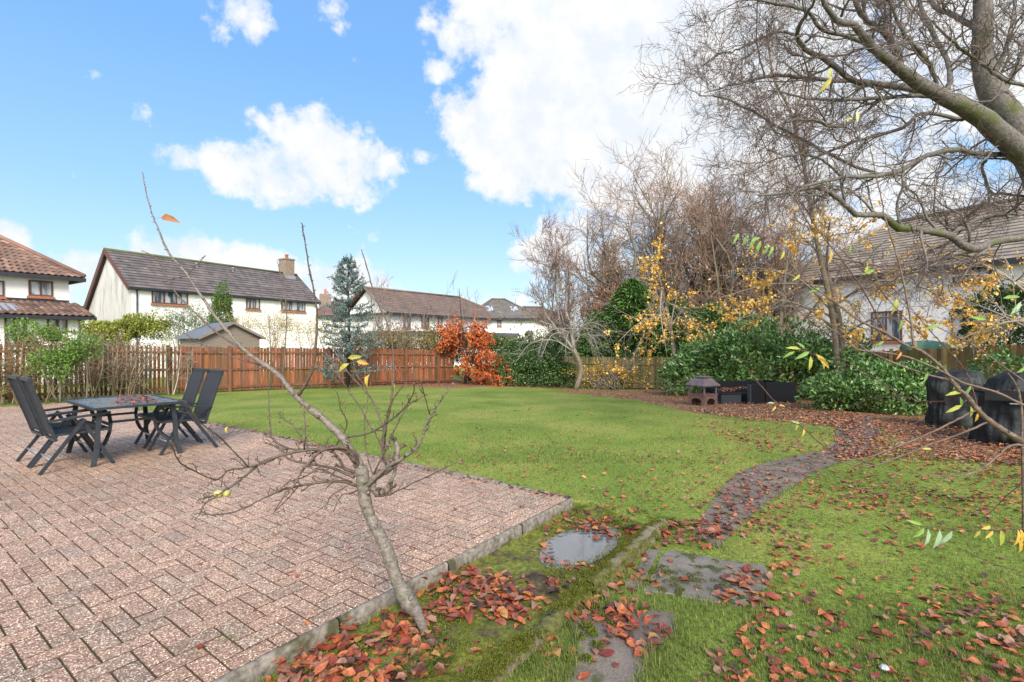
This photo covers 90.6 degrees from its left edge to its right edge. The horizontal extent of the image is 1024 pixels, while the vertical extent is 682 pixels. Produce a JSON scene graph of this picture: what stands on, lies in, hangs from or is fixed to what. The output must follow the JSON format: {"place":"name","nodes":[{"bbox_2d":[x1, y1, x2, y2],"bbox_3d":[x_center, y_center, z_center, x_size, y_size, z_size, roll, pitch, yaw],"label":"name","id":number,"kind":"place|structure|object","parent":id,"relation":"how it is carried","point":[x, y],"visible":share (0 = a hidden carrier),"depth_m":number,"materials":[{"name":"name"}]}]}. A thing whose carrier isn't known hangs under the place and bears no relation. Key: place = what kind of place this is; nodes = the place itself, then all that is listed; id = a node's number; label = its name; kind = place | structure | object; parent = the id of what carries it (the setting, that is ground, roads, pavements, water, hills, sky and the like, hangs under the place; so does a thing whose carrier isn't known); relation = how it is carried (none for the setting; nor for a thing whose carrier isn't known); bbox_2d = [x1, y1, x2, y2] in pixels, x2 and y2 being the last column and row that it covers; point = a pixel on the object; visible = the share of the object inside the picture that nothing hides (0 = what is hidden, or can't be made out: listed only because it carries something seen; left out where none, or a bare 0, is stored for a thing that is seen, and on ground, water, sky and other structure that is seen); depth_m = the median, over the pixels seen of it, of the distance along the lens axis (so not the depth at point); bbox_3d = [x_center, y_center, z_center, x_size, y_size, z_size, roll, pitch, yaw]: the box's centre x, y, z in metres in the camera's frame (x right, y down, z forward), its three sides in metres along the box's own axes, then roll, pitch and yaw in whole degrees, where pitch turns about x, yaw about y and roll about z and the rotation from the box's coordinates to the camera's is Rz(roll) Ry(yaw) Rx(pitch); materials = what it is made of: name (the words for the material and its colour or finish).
{"place":"outdoors","nodes":[
{"label":"outdoors","id":0,"kind":"place"},
{"bbox_2d":[0,403,566,681],"bbox_3d":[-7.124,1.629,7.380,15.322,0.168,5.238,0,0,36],"label":"patio","id":1,"kind":"structure","parent":0,"point":[343,580],"depth_m":3.85,"materials":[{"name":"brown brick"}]},
{"bbox_2d":[7,375,94,467],"bbox_3d":[-5.969,0.995,6.612,0.585,1.128,0.817,0,0,35],"label":"folding chair","id":2,"kind":"object","parent":1,"relation":"on","point":[23,402],"visible":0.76,"depth_m":6.50,"materials":[{"name":"black metal"}]},
{"bbox_2d":[19,377,114,474],"bbox_3d":[-5.481,0.995,6.265,0.585,1.128,0.817,0,0,38],"label":"folding chair","id":3,"kind":"object","parent":1,"relation":"on","point":[83,427],"visible":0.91,"depth_m":6.16,"materials":[{"name":"metal"}]},
{"bbox_2d":[63,394,185,466],"bbox_3d":[-5.360,1.188,7.000,1.500,0.740,1.005,0,0,38],"label":"garden table","id":4,"kind":"object","parent":1,"relation":"on","point":[100,404],"visible":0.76,"depth_m":6.92,"materials":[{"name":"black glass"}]},
{"bbox_2d":[73,394,155,404],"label":"fallen leaves","id":5,"kind":"object","parent":4,"relation":"on","point":[140,397],"visible":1,"depth_m":6.99,"materials":[{"name":"brown plant"}]},
{"bbox_2d":[134,368,205,448],"bbox_3d":[-5.224,0.995,7.749,0.585,1.128,0.817,0,0,41],"label":"folding chair","id":6,"kind":"object","parent":1,"relation":"on","point":[193,385],"visible":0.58,"depth_m":7.84,"materials":[{"name":"black fabric"}]},
{"bbox_2d":[147,369,223,455],"bbox_3d":[-4.697,0.995,7.307,0.585,1.128,0.817,0,0,38],"label":"folding chair","id":7,"kind":"object","parent":1,"relation":"on","point":[203,405],"visible":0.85,"depth_m":7.38,"materials":[{"name":"black metal"}]},
{"bbox_2d":[0,342,1023,681],"bbox_3d":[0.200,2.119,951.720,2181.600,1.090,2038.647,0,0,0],"label":"ground","id":8,"kind":"structure","parent":0,"point":[518,558],"depth_m":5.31,"materials":[{"name":"green plant"}]},
{"bbox_2d":[0,325,85,403],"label":"climbing shrub","id":9,"kind":"object","parent":8,"relation":"on","point":[21,372],"visible":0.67,"depth_m":13.67,"materials":[{"name":"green plant"}]},
{"bbox_2d":[0,235,96,384],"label":"house","id":10,"kind":"structure","parent":8,"relation":"on","point":[34,285],"depth_m":24.23,"materials":[{"name":"paint"}]},
{"bbox_2d":[0,281,6,298],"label":"window","id":11,"kind":"structure","parent":10,"relation":"in","point":[2,283],"depth_m":23.59,"materials":[{"name":"brown glass"}]},
{"bbox_2d":[4,318,26,344],"bbox_3d":[-21.925,-0.448,22.384,0.072,1.367,0.722,0,0,34],"label":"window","id":12,"kind":"structure","parent":10,"relation":"in","point":[6,320],"depth_m":22.22,"materials":[{"name":"brown glass"}]},
{"bbox_2d":[27,280,54,298],"bbox_3d":[-22.976,-2.505,24.716,0.130,0.875,1.021,0,0,34],"label":"window","id":13,"kind":"structure","parent":10,"relation":"in","point":[38,289],"depth_m":24.69,"materials":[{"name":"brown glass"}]},
{"bbox_2d":[47,319,67,332],"bbox_3d":[-21.139,-0.757,23.556,0.072,0.769,0.724,0,0,34],"label":"window","id":14,"kind":"structure","parent":10,"relation":"in","point":[59,323],"depth_m":23.62,"materials":[{"name":"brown glass"}]},
{"bbox_2d":[3,317,105,402],"bbox_3d":[-13.023,0.522,14.269,3.979,2.452,1.709,0,0,36],"label":"box shrub","id":15,"kind":"object","parent":8,"relation":"on","point":[64,359],"visible":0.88,"depth_m":13.62,"materials":[{"name":"green plant"}]},
{"bbox_2d":[18,323,173,399],"bbox_3d":[-12.344,0.612,15.247,1.874,2.263,3.636,0,0,45],"label":"climbing shrub","id":16,"kind":"object","parent":8,"relation":"on","point":[100,361],"visible":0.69,"depth_m":15.37,"materials":[{"name":"brown plant"}]},
{"bbox_2d":[78,309,173,393],"bbox_3d":[-13.379,0.352,17.524,2.763,2.962,2.156,0,0,0],"label":"privet shrub","id":17,"kind":"object","parent":8,"relation":"on","point":[135,326],"visible":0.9,"depth_m":17.32,"materials":[{"name":"green plant"}]},
{"bbox_2d":[91,344,164,395],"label":"climbing shrub","id":18,"kind":"object","parent":8,"relation":"on","point":[143,378],"visible":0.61,"depth_m":15.95,"materials":[{"name":"brown plant"}]},
{"bbox_2d":[148,331,205,394],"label":"climbing shrub","id":19,"kind":"object","parent":8,"relation":"on","point":[180,362],"visible":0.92,"depth_m":16.77,"materials":[{"name":"brown plant"}]},
{"bbox_2d":[154,298,221,384],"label":"grey shrub","id":20,"kind":"object","parent":8,"relation":"on","point":[191,316],"visible":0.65,"depth_m":22.80,"materials":[{"name":"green plant"}]},
{"bbox_2d":[83,247,320,377],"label":"house","id":21,"kind":"structure","parent":8,"relation":"on","point":[124,282],"depth_m":33.26,"materials":[{"name":"paint"}]},
{"bbox_2d":[150,291,189,306],"bbox_3d":[-21.253,-2.681,31.535,0.130,1.018,2.229,0,0,28],"label":"window","id":22,"kind":"structure","parent":21,"relation":"in","point":[157,298],"depth_m":31.41,"materials":[{"name":"brown glass"}]},
{"bbox_2d":[245,298,260,310],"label":"window","id":23,"kind":"structure","parent":21,"relation":"in","point":[250,303],"depth_m":36.43,"materials":[{"name":"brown glass"}]},
{"bbox_2d":[280,301,306,312],"bbox_3d":[-16.978,-2.697,39.413,0.130,0.985,2.300,0,0,28],"label":"window","id":24,"kind":"structure","parent":21,"relation":"in","point":[297,307],"depth_m":39.43,"materials":[{"name":"brown glass"}]},
{"bbox_2d":[174,322,265,386],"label":"garden shed","id":25,"kind":"structure","parent":8,"relation":"on","point":[206,335],"depth_m":21.96,"materials":[{"name":"wood"}]},
{"bbox_2d":[207,279,238,322],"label":"conifer shrub","id":26,"kind":"object","parent":8,"relation":"on","point":[221,303],"visible":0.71,"depth_m":24.79,"materials":[{"name":"green plant"}]},
{"bbox_2d":[0,343,452,402],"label":"garden fence","id":27,"kind":"object","parent":8,"relation":"on","point":[297,365],"visible":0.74,"depth_m":19.15,"materials":[{"name":"brown wood"}]},
{"bbox_2d":[217,296,298,364],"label":"climbing shrub","id":28,"kind":"object","parent":8,"relation":"on","point":[277,338],"visible":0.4,"depth_m":24.18,"materials":[{"name":"yellow plant"}]},
{"bbox_2d":[217,301,359,382],"bbox_3d":[-11.334,0.046,24.852,7.588,4.061,3.083,0,0,0],"label":"dogwood shrub","id":29,"kind":"object","parent":8,"relation":"on","point":[269,319],"visible":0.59,"depth_m":24.64,"materials":[{"name":"brown plant"}]},
{"bbox_2d":[142,172,456,632],"bbox_3d":[-1.343,0.312,2.968,1.246,2.719,1.840,0,0,-40],"label":"fruit tree","id":30,"kind":"object","parent":8,"relation":"on","point":[407,599],"visible":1,"depth_m":2.87,"materials":[{"name":"brown plant"}]},
{"bbox_2d":[270,321,363,365],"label":"climbing shrub","id":31,"kind":"object","parent":8,"relation":"on","point":[308,340],"visible":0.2,"depth_m":22.52,"materials":[{"name":"yellow plant"}]},
{"bbox_2d":[317,289,347,360],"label":"house","id":32,"kind":"structure","parent":8,"relation":"on","point":[325,296],"depth_m":57.13,"materials":[{"name":"paint"}]},
{"bbox_2d":[127,408,570,498],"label":"patio kerb","id":33,"kind":"structure","parent":8,"relation":"on","point":[455,473],"depth_m":5.99,"materials":[{"name":"concrete"}]},
{"bbox_2d":[315,253,391,387],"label":"blue spruce","id":34,"kind":"object","parent":8,"relation":"on","point":[342,275],"visible":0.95,"depth_m":20.23,"materials":[{"name":"grey plant"}]},
{"bbox_2d":[359,271,399,344],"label":"bare sapling","id":35,"kind":"object","parent":8,"relation":"on","point":[379,317],"visible":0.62,"depth_m":24.96,"materials":[{"name":"grey plant"}]},
{"bbox_2d":[353,299,424,383],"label":"climbing shrub","id":36,"kind":"object","parent":8,"relation":"on","point":[403,340],"visible":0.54,"depth_m":23.53,"materials":[{"name":"plant"}]},
{"bbox_2d":[211,498,572,681],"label":"patio kerb","id":37,"kind":"structure","parent":8,"relation":"on","point":[254,669],"depth_m":2.97,"materials":[{"name":"concrete"}]},
{"bbox_2d":[325,317,486,381],"bbox_3d":[-5.139,0.430,25.582,4.401,3.488,7.204,0,0,38],"label":"beech hedge","id":38,"kind":"object","parent":8,"relation":"on","point":[432,341],"visible":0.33,"depth_m":24.76,"materials":[{"name":"brown plant"}]},
{"bbox_2d":[392,299,422,344],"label":"bare sapling","id":39,"kind":"object","parent":8,"relation":"on","point":[413,310],"visible":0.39,"depth_m":25.91,"materials":[{"name":"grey plant"}]},
{"bbox_2d":[419,295,436,362],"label":"bare sapling","id":40,"kind":"object","parent":8,"relation":"on","point":[428,324],"visible":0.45,"depth_m":26.98,"materials":[{"name":"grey plant"}]},
{"bbox_2d":[339,286,518,368],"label":"house","id":41,"kind":"structure","parent":8,"relation":"on","point":[419,299],"depth_m":46.41,"materials":[{"name":"tile"}]},
{"bbox_2d":[403,315,410,329],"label":"window","id":42,"kind":"structure","parent":41,"relation":"in","point":[406,321],"depth_m":44.66,"materials":[{"name":"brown glass"}]},
{"bbox_2d":[421,316,429,328],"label":"window","id":43,"kind":"structure","parent":41,"relation":"in","point":[421,316],"depth_m":46.33,"materials":[{"name":"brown glass"}]},
{"bbox_2d":[438,317,442,325],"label":"window","id":44,"kind":"structure","parent":41,"relation":"in","point":[439,318],"depth_m":48.15,"materials":[{"name":"brown glass"}]},
{"bbox_2d":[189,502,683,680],"bbox_3d":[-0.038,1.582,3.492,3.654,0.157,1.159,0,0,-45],"label":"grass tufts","id":45,"kind":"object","parent":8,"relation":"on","point":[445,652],"visible":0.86,"depth_m":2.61,"materials":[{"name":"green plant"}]},
{"bbox_2d":[438,270,469,332],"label":"bare sapling","id":46,"kind":"object","parent":8,"relation":"on","point":[449,317],"visible":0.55,"depth_m":27.94,"materials":[{"name":"grey plant"}]},
{"bbox_2d":[459,287,481,371],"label":"bare sapling","id":47,"kind":"object","parent":8,"relation":"on","point":[469,315],"visible":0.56,"depth_m":28.52,"materials":[{"name":"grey plant"}]},
{"bbox_2d":[426,291,516,386],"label":"copper beech","id":48,"kind":"object","parent":8,"relation":"on","point":[452,341],"visible":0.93,"depth_m":24.80,"materials":[{"name":"orange plant"}]},
{"bbox_2d":[253,503,760,681],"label":"moss","id":49,"kind":"object","parent":8,"relation":"on","point":[521,639],"visible":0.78,"depth_m":2.90,"materials":[{"name":"green plant"}]},
{"bbox_2d":[476,298,539,340],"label":"house","id":50,"kind":"structure","parent":8,"relation":"on","point":[497,310],"depth_m":55.16,"materials":[{"name":"paint"}]},
{"bbox_2d":[2,381,1023,681],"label":"leaf litter","id":51,"kind":"object","parent":8,"relation":"on","point":[826,651],"visible":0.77,"depth_m":4.84,"materials":[{"name":"brown plant"}]},
{"bbox_2d":[441,330,590,378],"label":"conifer hedge","id":52,"kind":"object","parent":8,"relation":"on","point":[500,342],"visible":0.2,"depth_m":29.96,"materials":[{"name":"green plant"}]},
{"bbox_2d":[266,502,790,681],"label":"bed leaf litter","id":53,"kind":"object","parent":8,"relation":"on","point":[320,665],"visible":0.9,"depth_m":2.94,"materials":[{"name":"brown plant"}]},
{"bbox_2d":[488,336,577,387],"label":"holly bush","id":54,"kind":"object","parent":8,"relation":"on","point":[527,362],"visible":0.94,"depth_m":24.76,"materials":[{"name":"green plant"}]},
{"bbox_2d":[515,289,572,339],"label":"house","id":55,"kind":"structure","parent":8,"relation":"on","point":[529,308],"depth_m":61.20,"materials":[{"name":"paint"}]},
{"bbox_2d":[502,210,617,389],"bbox_3d":[2.281,-1.990,23.836,5.633,8.700,4.266,0,0,-20],"label":"silver birch","id":56,"kind":"object","parent":8,"relation":"on","point":[563,318],"visible":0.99,"depth_m":23.49,"materials":[{"name":"grey plant"}]},
{"bbox_2d":[545,325,585,379],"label":"cypress tree","id":57,"kind":"object","parent":8,"relation":"on","point":[558,344],"visible":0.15,"depth_m":28.17,"materials":[{"name":"green plant"}]},
{"bbox_2d":[467,518,669,681],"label":"bed kerb","id":58,"kind":"structure","parent":8,"relation":"on","point":[550,623],"depth_m":3.15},
{"bbox_2d":[538,526,619,569],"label":"puddle","id":59,"kind":"object","parent":8,"relation":"on","point":[574,545],"visible":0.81,"depth_m":4.08,"materials":[{"name":"grey liquid"}]},
{"bbox_2d":[548,219,637,352],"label":"bare tree","id":60,"kind":"object","parent":8,"relation":"on","point":[603,290],"visible":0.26,"depth_m":32.82,"materials":[{"name":"brown plant"}]},
{"bbox_2d":[521,356,689,389],"bbox_3d":[4.518,1.527,24.887,8.287,1.700,0.177,0,0,10],"label":"garden fence","id":61,"kind":"object","parent":8,"relation":"on","point":[656,362],"visible":0.46,"depth_m":24.76,"materials":[{"name":"brown wood"}]},
{"bbox_2d":[576,311,634,385],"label":"cypress tree","id":62,"kind":"object","parent":8,"relation":"on","point":[582,351],"visible":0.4,"depth_m":27.64,"materials":[{"name":"green plant"}]},
{"bbox_2d":[562,356,656,389],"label":"spindle shrub","id":63,"kind":"object","parent":8,"relation":"on","point":[607,384],"visible":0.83,"depth_m":24.23,"materials":[{"name":"yellow plant"}]},
{"bbox_2d":[587,277,669,381],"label":"cypress tree","id":64,"kind":"object","parent":8,"relation":"on","point":[628,292],"visible":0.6,"depth_m":27.21,"materials":[{"name":"green plant"}]},
{"bbox_2d":[487,286,793,340],"bbox_3d":[14.172,-0.641,32.967,33.598,6.609,5.258,0,0,0],"label":"hedge","id":65,"kind":"object","parent":8,"relation":"on","point":[587,314],"visible":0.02,"depth_m":32.54,"materials":[{"name":"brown plant"}]},
{"bbox_2d":[512,143,799,341],"bbox_3d":[8.786,-4.661,31.805,16.827,14.797,11.768,0,0,-19],"label":"bare tree","id":66,"kind":"object","parent":8,"relation":"on","point":[643,246],"visible":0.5,"depth_m":30.76,"materials":[{"name":"brown plant"}]},
{"bbox_2d":[603,220,718,389],"bbox_3d":[6.513,-1.426,21.922,4.474,7.663,5.365,0,0,37],"label":"yellow maple","id":67,"kind":"object","parent":8,"relation":"on","point":[648,324],"visible":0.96,"depth_m":22.09,"materials":[{"name":"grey plant"}]},
{"bbox_2d":[622,293,703,378],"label":"tree","id":68,"kind":"object","parent":8,"relation":"on","point":[674,328],"visible":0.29,"depth_m":26.65,"materials":[{"name":"green plant"}]},
{"bbox_2d":[685,376,719,405],"bbox_3d":[5.386,1.393,14.318,0.670,0.815,0.670,0,0,-32],"label":"fire pit","id":69,"kind":"object","parent":8,"relation":"on","point":[703,398],"visible":0.97,"depth_m":14.18,"materials":[{"name":"brown stone"}]},
{"bbox_2d":[583,118,830,339],"bbox_3d":[12.075,-5.257,33.235,14.647,16.774,14.320,0,0,0],"label":"bare tree","id":70,"kind":"object","parent":8,"relation":"on","point":[658,201],"visible":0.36,"depth_m":30.90,"materials":[{"name":"brown plant"}]},
{"bbox_2d":[676,301,754,380],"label":"shrub","id":71,"kind":"object","parent":8,"relation":"on","point":[712,315],"visible":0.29,"depth_m":26.02,"materials":[{"name":"green plant"}]},
{"bbox_2d":[712,392,740,403],"bbox_3d":[6.347,1.683,15.000,0.640,0.312,0.570,0,0,-6],"label":"rattan footstool","id":72,"kind":"object","parent":8,"relation":"on","point":[729,397],"visible":0.81,"depth_m":14.73,"materials":[{"name":"grey wicker"}]},
{"bbox_2d":[648,125,811,347],"bbox_3d":[14.010,-5.268,31.610,13.759,16.142,9.165,0,0,-43],"label":"bare tree","id":73,"kind":"object","parent":8,"relation":"on","point":[718,281],"visible":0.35,"depth_m":29.19,"materials":[{"name":"brown plant"}]},
{"bbox_2d":[705,380,779,392],"bbox_3d":[7.372,1.600,16.201,2.170,0.640,0.920,0,0,-7],"label":"rattan sofa","id":74,"kind":"object","parent":8,"relation":"on","point":[730,384],"visible":0.3,"depth_m":16.50,"materials":[{"name":"black wicker"}]},
{"bbox_2d":[717,386,746,391],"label":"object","id":75,"kind":"object","parent":74,"relation":"on","point":[731,388],"visible":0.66,"depth_m":15.87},
{"bbox_2d":[736,384,764,403],"bbox_3d":[7.032,1.554,15.151,0.680,0.585,0.705,0,0,-29],"label":"rattan side panel","id":76,"kind":"object","parent":8,"relation":"on","point":[755,393],"visible":0.81,"depth_m":14.84,"materials":[{"name":"black wicker"}]},
{"bbox_2d":[654,310,883,400],"bbox_3d":[8.980,0.535,18.386,7.434,3.450,4.551,0,0,38],"label":"laurel bush","id":77,"kind":"object","parent":8,"relation":"on","point":[716,349],"visible":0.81,"depth_m":17.79,"materials":[{"name":"green plant"}]},
{"bbox_2d":[670,146,875,345],"bbox_3d":[15.125,-4.166,29.930,10.839,13.708,10.875,0,0,35],"label":"bare tree","id":78,"kind":"object","parent":8,"relation":"on","point":[776,260],"visible":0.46,"depth_m":28.24,"materials":[{"name":"brown plant"}]},
{"bbox_2d":[749,382,796,402],"bbox_3d":[8.077,1.560,15.650,1.110,0.620,0.820,0,0,-3],"label":"rattan armchair","id":79,"kind":"object","parent":8,"relation":"on","point":[783,392],"visible":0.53,"depth_m":15.24,"materials":[{"name":"black wicker"}]},
{"bbox_2d":[730,0,848,372],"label":"slim ash","id":80,"kind":"object","parent":8,"relation":"on","point":[832,316],"visible":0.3,"depth_m":15.44,"materials":[{"name":"grey plant"}]},
{"bbox_2d":[616,0,1023,329],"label":"great beech","id":81,"kind":"object","parent":8,"relation":"on","point":[993,115],"visible":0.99,"depth_m":8.77,"materials":[{"name":"grey plant"}]},
{"bbox_2d":[814,376,851,408],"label":"shrub","id":82,"kind":"object","parent":8,"relation":"on","point":[831,407],"visible":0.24,"depth_m":12.92,"materials":[{"name":"green plant"}]},
{"bbox_2d":[795,310,878,368],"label":"shrub","id":83,"kind":"object","parent":8,"relation":"on","point":[847,339],"visible":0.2,"depth_m":18.59,"materials":[{"name":"green plant"}]},
{"bbox_2d":[707,194,972,370],"bbox_3d":[9.201,-1.605,15.102,6.933,6.954,5.151,0,0,0],"label":"yellow maple","id":84,"kind":"object","parent":8,"relation":"on","point":[855,333],"visible":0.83,"depth_m":15.04,"materials":[{"name":"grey plant"}]},
{"bbox_2d":[690,344,1023,397],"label":"garden fence","id":85,"kind":"object","parent":8,"relation":"on","point":[948,359],"visible":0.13,"depth_m":15.37,"materials":[{"name":"brown wood"}]},
{"bbox_2d":[794,358,949,415],"bbox_3d":[8.902,1.154,12.530,3.316,1.526,2.522,0,0,44],"label":"laurel bush","id":86,"kind":"object","parent":8,"relation":"on","point":[864,385],"visible":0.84,"depth_m":12.14,"materials":[{"name":"green plant"}]},
{"bbox_2d":[733,69,1023,572],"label":"willow leaved shrub","id":87,"kind":"object","parent":8,"relation":"on","point":[990,421],"visible":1,"depth_m":1.87,"materials":[{"name":"brown plant"}]},
{"bbox_2d":[879,664,889,670],"bbox_3d":[1.777,1.557,2.417,0.042,0.026,0.043,0,0,0],"label":"white stone","id":88,"kind":"object","parent":8,"relation":"on","point":[883,667],"visible":1,"depth_m":2.41,"materials":[{"name":"white stone"}]},
{"bbox_2d":[780,197,1023,358],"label":"house","id":89,"kind":"structure","parent":8,"relation":"on","point":[1008,251],"depth_m":23.78,"materials":[{"name":"paint"}]},
{"bbox_2d":[870,310,903,343],"bbox_3d":[17.796,-0.651,24.109,0.130,1.542,1.461,0,0,-25],"label":"window","id":90,"kind":"structure","parent":89,"relation":"in","point":[892,329],"depth_m":24.04,"materials":[{"name":"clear glass"}]},
{"bbox_2d":[951,309,982,343],"bbox_3d":[19.111,-0.637,21.350,0.130,1.515,1.136,0,0,-25],"label":"window","id":91,"kind":"structure","parent":89,"relation":"in","point":[957,323],"depth_m":21.60,"materials":[{"name":"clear glass"}]},
{"bbox_2d":[950,266,993,285],"bbox_3d":[19.197,-2.829,21.170,0.130,0.945,1.422,0,0,-25],"label":"window","id":92,"kind":"structure","parent":89,"relation":"in","point":[983,269],"depth_m":21.01,"materials":[{"name":"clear glass"}]},
{"bbox_2d":[900,340,950,397],"bbox_3d":[14.276,1.060,17.500,1.565,2.180,0.818,0,0,0],"label":"covered garden seat","id":93,"kind":"object","parent":8,"relation":"on","point":[928,344],"visible":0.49,"depth_m":17.17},
{"bbox_2d":[885,217,1023,375],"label":"yellow maple","id":94,"kind":"object","parent":8,"relation":"on","point":[997,316],"visible":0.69,"depth_m":13.93,"materials":[{"name":"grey plant"}]},
{"bbox_2d":[925,369,984,429],"bbox_3d":[8.250,1.069,9.452,0.818,1.087,0.734,0,0,29],"label":"covered barbecue","id":95,"kind":"object","parent":8,"relation":"on","point":[938,389],"visible":0.73,"depth_m":9.25,"materials":[{"name":"black fabric"}]},
{"bbox_2d":[943,279,1023,359],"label":"evergreen shrub","id":96,"kind":"object","parent":8,"relation":"on","point":[1009,305],"visible":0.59,"depth_m":15.23,"materials":[{"name":"green plant"}]},
{"bbox_2d":[967,343,1023,382],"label":"laurel bush","id":97,"kind":"object","parent":8,"relation":"on","point":[1007,354],"visible":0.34,"depth_m":10.64,"materials":[{"name":"green plant"}]},
{"bbox_2d":[969,371,1023,448],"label":"covered barbecue","id":98,"kind":"object","parent":8,"relation":"on","point":[1003,411],"visible":0.81,"depth_m":7.60,"materials":[{"name":"black fabric"}]},
{"bbox_2d":[0,0,1023,336],"label":"sky","id":99,"kind":"structure","parent":0,"point":[410,135],"materials":[{"name":"blue"}]},
{"bbox_2d":[567,607,676,681],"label":"path","id":100,"kind":"structure","parent":0,"point":[602,669],"depth_m":2.58,"materials":[{"name":"grey stone"}]},
{"bbox_2d":[624,549,661,589],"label":"path","id":101,"kind":"structure","parent":0,"point":[652,554],"depth_m":3.54,"materials":[{"name":"grey stone"}]},
{"bbox_2d":[643,550,768,607],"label":"path","id":102,"kind":"structure","parent":0,"point":[683,564],"depth_m":3.37,"materials":[{"name":"grey stone"}]},
{"bbox_2d":[693,416,878,547],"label":"path","id":103,"kind":"structure","parent":0,"point":[814,460],"depth_m":5.76,"materials":[{"name":"grey stone"}]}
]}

